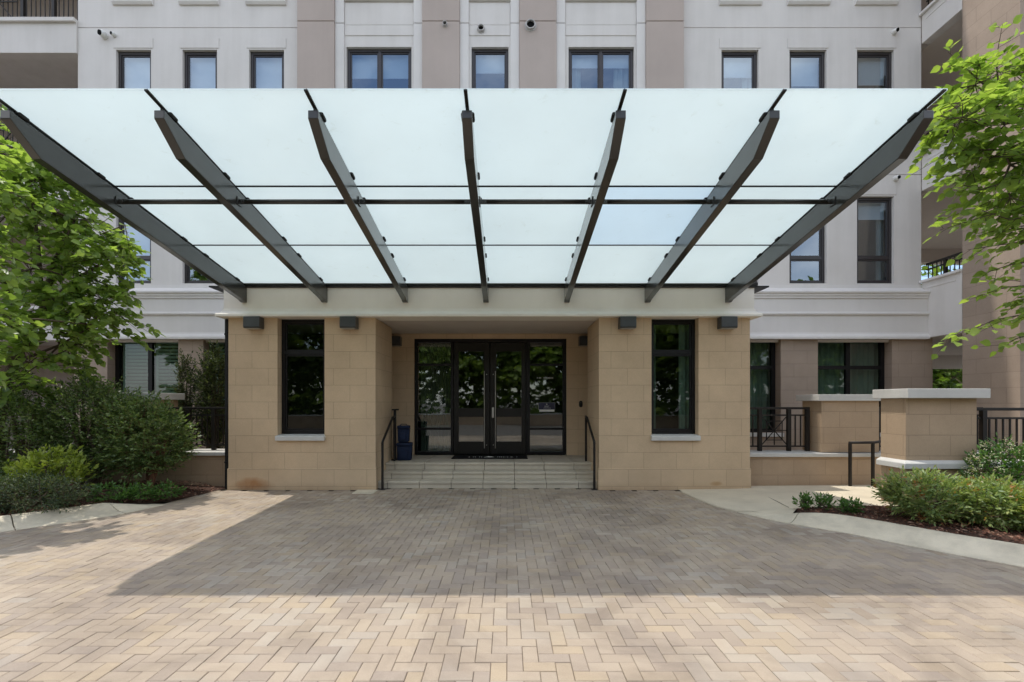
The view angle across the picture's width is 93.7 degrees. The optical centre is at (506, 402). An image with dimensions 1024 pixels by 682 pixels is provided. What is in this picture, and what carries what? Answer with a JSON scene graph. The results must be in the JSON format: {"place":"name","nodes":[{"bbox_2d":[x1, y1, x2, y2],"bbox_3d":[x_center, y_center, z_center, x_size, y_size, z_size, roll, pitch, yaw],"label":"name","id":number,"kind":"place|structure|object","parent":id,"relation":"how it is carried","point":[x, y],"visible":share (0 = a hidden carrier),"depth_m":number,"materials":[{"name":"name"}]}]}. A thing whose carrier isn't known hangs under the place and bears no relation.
{"place":"outdoors","nodes":[
{"label":"outdoors","id":0,"kind":"place"},
{"bbox_2d":[0,480,224,515],"bbox_3d":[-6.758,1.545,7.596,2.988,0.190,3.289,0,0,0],"label":"bark mulch","id":1,"kind":"object","parent":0,"point":[82,498],"visible":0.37,"depth_m":8.13,"materials":[{"name":"brown wood"}]},
{"bbox_2d":[0,469,28,512],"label":"juniper","id":2,"kind":"object","parent":1,"relation":"on","point":[6,490],"visible":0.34,"depth_m":6.74,"materials":[{"name":"green plant"}]},
{"bbox_2d":[5,367,50,467],"bbox_3d":[-8.911,0.300,8.840,1.054,2.528,0.964,0,0,0],"label":"conifer","id":3,"kind":"object","parent":1,"relation":"on","point":[26,392],"visible":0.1,"depth_m":8.84,"materials":[{"name":"green plant"}]},
{"bbox_2d":[0,386,83,491],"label":"dark shrub","id":4,"kind":"object","parent":1,"relation":"on","point":[15,411],"visible":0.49,"depth_m":8.06,"materials":[{"name":"green plant"}]},
{"bbox_2d":[0,444,98,501],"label":"lime shrub","id":5,"kind":"object","parent":1,"relation":"on","point":[33,459],"visible":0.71,"depth_m":7.28,"materials":[{"name":"green plant"}]},
{"bbox_2d":[0,469,100,515],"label":"juniper","id":6,"kind":"object","parent":1,"relation":"on","point":[18,502],"visible":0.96,"depth_m":6.70,"materials":[{"name":"green plant"}]},
{"bbox_2d":[53,356,108,484],"bbox_3d":[-7.881,0.314,8.950,1.030,2.494,0.967,0,0,0],"label":"conifer","id":7,"kind":"object","parent":1,"relation":"on","point":[84,431],"visible":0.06,"depth_m":8.83,"materials":[{"name":"green plant"}]},
{"bbox_2d":[0,104,164,464],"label":"broadleaf tree","id":8,"kind":"object","parent":1,"relation":"on","point":[18,167],"visible":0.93,"depth_m":7.95,"materials":[{"name":"green plant"}]},
{"bbox_2d":[20,370,151,488],"bbox_3d":[-7.391,0.492,8.502,2.232,2.149,1.615,0,0,0],"label":"dark shrub","id":9,"kind":"object","parent":1,"relation":"on","point":[100,388],"visible":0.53,"depth_m":8.20,"materials":[{"name":"green plant"}]},
{"bbox_2d":[82,480,137,503],"bbox_3d":[-6.148,1.391,7.399,0.676,0.369,0.579,0,0,0],"label":"cover plant","id":10,"kind":"object","parent":1,"relation":"on","point":[115,494],"visible":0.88,"depth_m":7.39,"materials":[{"name":"green plant"}]},
{"bbox_2d":[120,479,160,502],"bbox_3d":[-5.908,1.422,7.677,0.571,0.350,0.576,0,0,0],"label":"cover plant","id":11,"kind":"object","parent":1,"relation":"on","point":[142,493],"visible":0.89,"depth_m":7.62,"materials":[{"name":"green plant"}]},
{"bbox_2d":[87,385,202,489],"bbox_3d":[-6.300,0.638,8.371,1.780,1.894,1.638,0,0,0],"label":"dark shrub","id":12,"kind":"object","parent":1,"relation":"on","point":[159,417],"visible":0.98,"depth_m":8.11,"materials":[{"name":"green plant"}]},
{"bbox_2d":[151,478,186,500],"bbox_3d":[-5.618,1.434,7.912,0.529,0.364,0.500,0,0,0],"label":"cover plant","id":13,"kind":"object","parent":1,"relation":"on","point":[168,494],"visible":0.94,"depth_m":7.89,"materials":[{"name":"green plant"}]},
{"bbox_2d":[142,488,871,681],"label":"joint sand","id":14,"kind":"structure","parent":0,"point":[795,511],"depth_m":4.82,"materials":[{"name":"beige sand"}]},
{"bbox_2d":[0,488,1023,681],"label":"driveway pavers","id":15,"kind":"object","parent":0,"point":[286,586],"visible":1,"depth_m":4.05,"materials":[{"name":"brick"}]},
{"bbox_2d":[0,503,162,532],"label":"kerb","id":16,"kind":"structure","parent":15,"relation":"on","point":[28,520],"depth_m":6.67,"materials":[{"name":"concrete"}]},
{"bbox_2d":[352,490,377,493],"bbox_3d":[-2.590,1.634,8.770,0.380,0.032,0.340,0,0,0],"label":"utility pad","id":17,"kind":"object","parent":15,"relation":"on","point":[364,491],"visible":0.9,"depth_m":8.72,"materials":[{"name":"concrete"}]},
{"bbox_2d":[681,492,1023,567],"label":"kerb","id":18,"kind":"structure","parent":15,"relation":"on","point":[1003,552],"depth_m":5.64,"materials":[{"name":"concrete"}]},
{"bbox_2d":[679,485,897,512],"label":"sidewalk","id":19,"kind":"structure","parent":0,"point":[755,498],"depth_m":8.12,"materials":[{"name":"concrete"}]},
{"bbox_2d":[848,440,880,485],"bbox_3d":[6.886,1.127,9.080,0.837,0.926,0.052,0,0,0],"label":"stair rail","id":20,"kind":"object","parent":19,"relation":"on","point":[872,443],"visible":0.88,"depth_m":9.06,"materials":[{"name":"metal"}]},
{"bbox_2d":[873,389,990,506],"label":"stone pillar","id":21,"kind":"structure","parent":19,"relation":"on","point":[924,429],"depth_m":7.03,"materials":[{"name":"beige stone"}]},
{"bbox_2d":[977,459,1023,496],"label":"ramp wall","id":22,"kind":"structure","parent":19,"relation":"on","point":[995,470],"depth_m":7.20,"materials":[{"name":"stone"}]},
{"bbox_2d":[977,408,1023,459],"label":"metal railing","id":23,"kind":"object","parent":22,"relation":"on","point":[984,425],"visible":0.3,"depth_m":7.33,"materials":[{"name":"black metal"}]},
{"bbox_2d":[796,504,1023,543],"bbox_3d":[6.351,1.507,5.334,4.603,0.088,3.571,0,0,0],"label":"bark mulch","id":24,"kind":"object","parent":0,"point":[919,523],"visible":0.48,"depth_m":5.98,"materials":[{"name":"brown wood"}]},
{"bbox_2d":[792,490,814,510],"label":"tuft","id":25,"kind":"object","parent":24,"relation":"on","point":[804,501],"visible":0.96,"depth_m":6.82,"materials":[{"name":"green plant"}]},
{"bbox_2d":[808,491,836,509],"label":"tuft","id":26,"kind":"object","parent":24,"relation":"on","point":[822,501],"visible":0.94,"depth_m":6.84,"materials":[{"name":"green plant"}]},
{"bbox_2d":[831,496,864,513],"bbox_3d":[4.724,1.424,6.632,0.370,0.285,0.327,0,0,-16],"label":"tuft","id":27,"kind":"object","parent":24,"relation":"on","point":[845,505],"visible":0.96,"depth_m":6.58,"materials":[{"name":"green plant"}]},
{"bbox_2d":[866,464,986,526],"bbox_3d":[5.476,1.205,6.214,1.253,0.826,1.092,0,0,0],"label":"nandina","id":28,"kind":"object","parent":24,"relation":"on","point":[918,485],"visible":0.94,"depth_m":6.06,"materials":[{"name":"green plant"}]},
{"bbox_2d":[904,14,1023,359],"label":"broadleaf tree","id":29,"kind":"object","parent":24,"relation":"on","point":[996,90],"visible":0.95,"depth_m":6.97,"materials":[{"name":"green plant"}]},
{"bbox_2d":[943,472,1023,531],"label":"nandina","id":30,"kind":"object","parent":24,"relation":"on","point":[996,488],"visible":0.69,"depth_m":5.75,"materials":[{"name":"green plant"}]},
{"bbox_2d":[955,432,1023,500],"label":"flowering shrub","id":31,"kind":"object","parent":24,"relation":"on","point":[1018,466],"visible":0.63,"depth_m":6.71,"materials":[{"name":"green plant"}]},
{"bbox_2d":[995,487,1023,530],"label":"nandina","id":32,"kind":"object","parent":24,"relation":"on","point":[1021,502],"visible":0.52,"depth_m":5.64,"materials":[{"name":"green plant"}]},
{"bbox_2d":[921,265,961,283],"label":"sky","id":33,"kind":"structure","parent":0,"point":[952,267],"materials":[{"name":"white"}]},
{"label":"ground","id":34,"kind":"structure","parent":0,"visible":0},
{"bbox_2d":[9,449,224,486],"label":"terrace wall","id":35,"kind":"structure","parent":34,"relation":"on","point":[205,466],"depth_m":9.23,"materials":[{"name":"stone"}]},
{"bbox_2d":[96,393,184,449],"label":"stone pillar","id":36,"kind":"structure","parent":35,"relation":"on","point":[175,397],"depth_m":9.42,"materials":[{"name":"beige stone"}]},
{"bbox_2d":[168,407,224,449],"bbox_3d":[-6.015,0.507,9.500,1.410,0.845,0.070,0,0,0],"label":"metal railing","id":37,"kind":"object","parent":35,"relation":"on","point":[214,415],"visible":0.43,"depth_m":9.48,"materials":[{"name":"black metal"}]},
{"bbox_2d":[209,282,768,489],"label":"entrance portico","id":38,"kind":"structure","parent":34,"relation":"on","point":[317,394],"depth_m":8.97,"materials":[{"name":"beige stone"}]},
{"bbox_2d":[224,319,227,488],"bbox_3d":[-5.257,0.020,9.021,0.066,3.180,0.087,0,0,0],"label":"downpipe","id":39,"kind":"object","parent":38,"relation":"attached to","point":[226,394],"visible":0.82,"depth_m":8.98,"materials":[{"name":"black metal"}]},
{"bbox_2d":[243,316,263,329],"bbox_3d":[-4.683,-1.473,8.873,0.296,0.220,0.192,0,0,0],"label":"wall light","id":40,"kind":"object","parent":38,"relation":"attached to","point":[253,322],"visible":1,"depth_m":8.78,"materials":[{"name":"metal"}]},
{"bbox_2d":[275,319,324,440],"bbox_3d":[-3.850,-0.440,9.058,0.910,2.290,0.315,0,0,0],"label":"window","id":41,"kind":"structure","parent":38,"relation":"in","point":[287,434],"depth_m":9.13,"materials":[{"name":"black glass"}]},
{"bbox_2d":[340,316,358,329],"bbox_3d":[-2.918,-1.473,8.873,0.296,0.220,0.192,0,0,0],"label":"wall light","id":42,"kind":"object","parent":38,"relation":"attached to","point":[349,322],"visible":1,"depth_m":8.78,"materials":[{"name":"metal"}]},
{"bbox_2d":[379,415,395,489],"bbox_3d":[-2.335,0.946,9.464,0.100,1.369,1.028,0,0,0],"label":"handrail","id":43,"kind":"object","parent":38,"relation":"on","point":[393,418],"visible":1,"depth_m":9.29,"materials":[{"name":"metal"}]},
{"bbox_2d":[392,336,401,346],"bbox_3d":[-2.578,-1.407,11.003,0.296,0.220,0.192,0,0,0],"label":"wall light","id":44,"kind":"object","parent":38,"relation":"attached to","point":[396,341],"visible":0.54,"depth_m":10.91,"materials":[{"name":"metal"}]},
{"bbox_2d":[396,442,412,460],"bbox_3d":[-2.158,1.007,10.116,0.312,0.406,0.248,0,0,0],"label":"insulated bag","id":45,"kind":"object","parent":38,"relation":"on","point":[404,451],"visible":1,"depth_m":10.01,"materials":[{"name":"blue fabric"}]},
{"bbox_2d":[397,424,409,441],"bbox_3d":[-2.178,0.636,10.116,0.252,0.383,0.208,0,0,0],"label":"insulated bag","id":46,"kind":"object","parent":45,"relation":"on","point":[403,430],"visible":1,"depth_m":10.04,"materials":[{"name":"blue fabric"}]},
{"bbox_2d":[454,342,489,453],"bbox_3d":[-0.821,-0.105,11.149,0.831,2.600,0.132,0,0,0],"label":"door","id":47,"kind":"structure","parent":38,"relation":"in","point":[471,359],"depth_m":11.19,"materials":[{"name":"black glass"}]},
{"bbox_2d":[0,88,947,302],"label":"glass canopy","id":48,"kind":"object","parent":38,"relation":"attached to","point":[232,191],"visible":1,"depth_m":5.64,"materials":[{"name":"glass"}]},
{"bbox_2d":[451,455,527,458],"bbox_3d":[-0.376,1.198,10.625,1.651,0.021,0.650,0,0,0],"label":"doormat","id":49,"kind":"object","parent":38,"relation":"on","point":[489,457],"visible":1,"depth_m":10.47,"materials":[{"name":"rubber"}]},
{"bbox_2d":[490,342,525,453],"bbox_3d":[0.024,-0.105,11.149,0.829,2.600,0.132,0,0,0],"label":"door","id":50,"kind":"structure","parent":38,"relation":"in","point":[507,359],"depth_m":11.17,"materials":[{"name":"black glass"}]},
{"bbox_2d":[538,403,554,411],"bbox_3d":[0.925,0.101,11.180,0.393,0.214,0.012,0,0,0],"label":"notice card","id":51,"kind":"object","parent":38,"relation":"attached to","point":[546,407],"visible":1,"depth_m":11.18,"materials":[{"name":"paper"}]},
{"bbox_2d":[578,336,587,346],"bbox_3d":[1.799,-1.407,11.003,0.296,0.220,0.192,0,0,0],"label":"wall light","id":52,"kind":"object","parent":38,"relation":"attached to","point":[582,341],"visible":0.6,"depth_m":10.91,"materials":[{"name":"metal"}]},
{"bbox_2d":[585,415,596,489],"bbox_3d":[1.637,0.946,9.464,0.100,1.369,1.028,0,0,0],"label":"handrail","id":53,"kind":"object","parent":38,"relation":"on","point":[594,454],"visible":1,"depth_m":9.00,"materials":[{"name":"metal"}]},
{"bbox_2d":[618,316,635,329],"bbox_3d":[2.222,-1.473,8.873,0.296,0.220,0.192,0,0,0],"label":"wall light","id":54,"kind":"object","parent":38,"relation":"attached to","point":[626,322],"visible":1,"depth_m":8.78,"materials":[{"name":"metal"}]},
{"bbox_2d":[651,319,700,440],"bbox_3d":[3.140,-0.440,9.143,0.910,2.290,0.487,0,0,0],"label":"window","id":55,"kind":"structure","parent":38,"relation":"in","point":[686,352],"depth_m":9.16,"materials":[{"name":"black glass"}]},
{"bbox_2d":[717,316,737,329],"bbox_3d":[4.075,-1.473,8.873,0.296,0.220,0.192,0,0,0],"label":"wall light","id":56,"kind":"object","parent":38,"relation":"attached to","point":[727,322],"visible":1,"depth_m":8.78,"materials":[{"name":"metal"}]},
{"bbox_2d":[0,0,1023,457],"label":"apartment building","id":57,"kind":"structure","parent":34,"relation":"on","point":[848,300],"depth_m":11.30,"materials":[{"name":"white paint"}]},
{"bbox_2d":[97,29,108,39],"bbox_3d":[-9.452,-8.628,11.218,0.167,0.167,0.184,0,0,0],"label":"security camera","id":58,"kind":"object","parent":57,"relation":"attached to","point":[103,34],"visible":1,"depth_m":11.19,"materials":[{"name":"white plastic"}]},
{"bbox_2d":[110,31,116,37],"bbox_3d":[-9.229,-8.640,11.245,0.100,0.099,0.129,0,0,0],"label":"security camera","id":59,"kind":"object","parent":57,"relation":"on","point":[113,34],"visible":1,"depth_m":11.23,"materials":[{"name":"white plastic"}]},
{"bbox_2d":[118,218,150,282],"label":"window","id":60,"kind":"structure","parent":57,"relation":"in","point":[145,243],"depth_m":11.52,"materials":[{"name":"blue glass"}]},
{"bbox_2d":[118,52,150,88],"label":"window","id":61,"kind":"structure","parent":57,"relation":"in","point":[138,64],"depth_m":11.52,"materials":[{"name":"blue glass"}]},
{"bbox_2d":[115,342,177,392],"bbox_3d":[-8.498,-0.430,11.497,1.649,2.200,0.155,0,0,0],"label":"window","id":62,"kind":"structure","parent":57,"relation":"in","point":[118,348],"depth_m":11.53,"materials":[{"name":"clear glass"}]},
{"bbox_2d":[185,264,212,282],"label":"window","id":63,"kind":"structure","parent":57,"relation":"in","point":[187,268],"depth_m":11.38,"materials":[{"name":"black glass"}]},
{"bbox_2d":[185,52,216,87],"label":"window","id":64,"kind":"structure","parent":57,"relation":"in","point":[203,64],"depth_m":11.52,"materials":[{"name":"blue glass"}]},
{"bbox_2d":[199,342,224,434],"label":"window","id":65,"kind":"structure","parent":57,"relation":"in","point":[213,343],"depth_m":11.53,"materials":[{"name":"black glass"}]},
{"bbox_2d":[251,52,283,87],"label":"window","id":66,"kind":"structure","parent":57,"relation":"in","point":[270,65],"depth_m":11.52,"materials":[{"name":"blue glass"}]},
{"bbox_2d":[348,49,410,87],"bbox_3d":[-2.991,-7.285,11.360,1.515,2.046,0.160,0,0,0],"label":"window","id":67,"kind":"structure","parent":57,"relation":"in","point":[379,64],"depth_m":11.43,"materials":[{"name":"blue glass"}]},
{"bbox_2d":[442,20,447,26],"bbox_3d":[-1.434,-8.741,11.075,0.125,0.125,0.090,0,0,0],"label":"wall vent","id":68,"kind":"object","parent":57,"relation":"attached to","point":[444,23],"depth_m":11.07,"materials":[{"name":"metal"}]},
{"bbox_2d":[477,24,484,32],"bbox_3d":[-0.606,-8.707,11.165,0.188,0.188,0.090,0,0,0],"label":"wall vent","id":69,"kind":"object","parent":57,"relation":"attached to","point":[480,28],"depth_m":11.17,"materials":[{"name":"metal"}]},
{"bbox_2d":[472,49,507,87],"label":"window","id":70,"kind":"structure","parent":57,"relation":"in","point":[484,61],"depth_m":11.43,"materials":[{"name":"blue glass"}]},
{"bbox_2d":[525,19,535,31],"bbox_3d":[0.543,-8.718,11.075,0.275,0.275,0.090,0,0,0],"label":"wall vent","id":71,"kind":"object","parent":57,"relation":"attached to","point":[530,25],"depth_m":11.08,"materials":[{"name":"metal"}]},
{"bbox_2d":[569,49,632,88],"bbox_3d":[2.202,-7.275,11.408,1.526,2.066,0.257,0,0,0],"label":"window","id":72,"kind":"structure","parent":57,"relation":"in","point":[619,60],"depth_m":11.43,"materials":[{"name":"blue glass"}]},
{"bbox_2d":[721,52,756,87],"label":"window","id":73,"kind":"structure","parent":57,"relation":"in","point":[743,65],"depth_m":11.52,"materials":[{"name":"blue glass"}]},
{"bbox_2d":[750,342,783,436],"bbox_3d":[5.569,-0.370,11.408,1.738,2.320,0.536,0,0,0],"label":"window","id":74,"kind":"structure","parent":57,"relation":"in","point":[762,354],"depth_m":11.63,"materials":[{"name":"black glass"}]},
{"bbox_2d":[789,227,823,282],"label":"window","id":75,"kind":"structure","parent":57,"relation":"in","point":[820,258],"depth_m":11.39,"materials":[{"name":"black metal"}]},
{"bbox_2d":[789,52,823,87],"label":"window","id":76,"kind":"structure","parent":57,"relation":"in","point":[803,66],"depth_m":11.52,"materials":[{"name":"glass"}]},
{"bbox_2d":[818,342,883,436],"bbox_3d":[8.119,-0.370,11.408,1.832,2.320,0.537,0,0,0],"label":"window","id":77,"kind":"structure","parent":57,"relation":"in","point":[843,367],"depth_m":11.63,"materials":[{"name":"black glass"}]},
{"bbox_2d":[857,198,891,282],"bbox_3d":[8.675,-3.825,11.497,0.867,2.066,0.253,0,0,0],"label":"window","id":78,"kind":"structure","parent":57,"relation":"in","point":[867,208],"depth_m":11.40,"materials":[{"name":"black metal"}]},
{"bbox_2d":[857,52,891,87],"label":"window","id":79,"kind":"structure","parent":57,"relation":"in","point":[870,65],"depth_m":11.52,"materials":[{"name":"grey glass"}]},
{"bbox_2d":[891,28,898,34],"bbox_3d":[9.099,-8.710,11.240,0.114,0.114,0.140,0,0,0],"label":"security camera","id":80,"kind":"object","parent":57,"relation":"attached to","point":[894,31],"visible":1,"depth_m":11.22,"materials":[{"name":"white plastic"}]},
{"bbox_2d":[893,175,900,180],"bbox_3d":[9.134,-5.273,11.240,0.114,0.114,0.140,0,0,0],"label":"security camera","id":81,"kind":"object","parent":57,"relation":"attached to","point":[896,177],"visible":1,"depth_m":11.21,"materials":[{"name":"white plastic"}]},
{"bbox_2d":[750,450,1007,485],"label":"terrace wall","id":82,"kind":"structure","parent":34,"relation":"on","point":[782,467],"depth_m":9.23,"materials":[{"name":"stone"}]},
{"bbox_2d":[750,407,809,450],"bbox_3d":[5.290,0.519,9.500,1.380,0.869,0.070,0,0,0],"label":"metal railing","id":83,"kind":"object","parent":82,"relation":"on","point":[788,415],"visible":0.76,"depth_m":9.48,"materials":[{"name":"black metal"}]},
{"bbox_2d":[796,394,880,451],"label":"stone pillar","id":84,"kind":"structure","parent":82,"relation":"on","point":[838,422],"depth_m":9.25,"materials":[{"name":"beige stone"}]},
{"bbox_2d":[879,407,982,450],"bbox_3d":[8.330,0.519,9.500,2.140,0.869,0.070,0,0,0],"label":"metal railing","id":85,"kind":"object","parent":82,"relation":"on","point":[879,426],"visible":0.08,"depth_m":9.47,"materials":[{"name":"black metal"}]},
{"bbox_2d":[921,267,940,275],"bbox_3d":[22.341,-2.591,24.417,7.904,8.792,7.198,0,0,0],"label":"broadleaf tree","id":86,"kind":"object","parent":34,"relation":"on","point":[930,271],"depth_m":24.23,"materials":[{"name":"green plant"}]},
{"bbox_2d":[921,265,961,388],"bbox_3d":[18.960,-2.647,21.067,7.604,8.783,7.376,0,0,0],"label":"broadleaf tree","id":87,"kind":"object","parent":34,"relation":"on","point":[953,373],"visible":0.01,"depth_m":19.71,"materials":[{"name":"green plant"}]},
{"bbox_2d":[933,369,961,388],"bbox_3d":[16.655,-1.306,19.499,5.905,5.887,6.081,0,0,36],"label":"broadleaf tree","id":88,"kind":"object","parent":34,"relation":"on","point":[944,380],"visible":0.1,"depth_m":18.04,"materials":[{"name":"green plant"}]},
{"label":"terrace floor","id":89,"kind":"structure","parent":0,"visible":0},
{"bbox_2d":[170,348,200,447],"bbox_3d":[-6.880,0.045,10.326,0.684,2.421,0.678,0,0,0],"label":"terrace shrub","id":90,"kind":"object","parent":89,"relation":"on","point":[183,372],"visible":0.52,"depth_m":10.23,"materials":[{"name":"green plant"}]},
{"bbox_2d":[190,339,224,448],"bbox_3d":[-6.246,-0.049,10.249,0.989,2.615,0.862,0,0,0],"label":"terrace shrub","id":91,"kind":"object","parent":89,"relation":"on","point":[205,392],"visible":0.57,"depth_m":10.08,"materials":[{"name":"green plant"}]}
]}

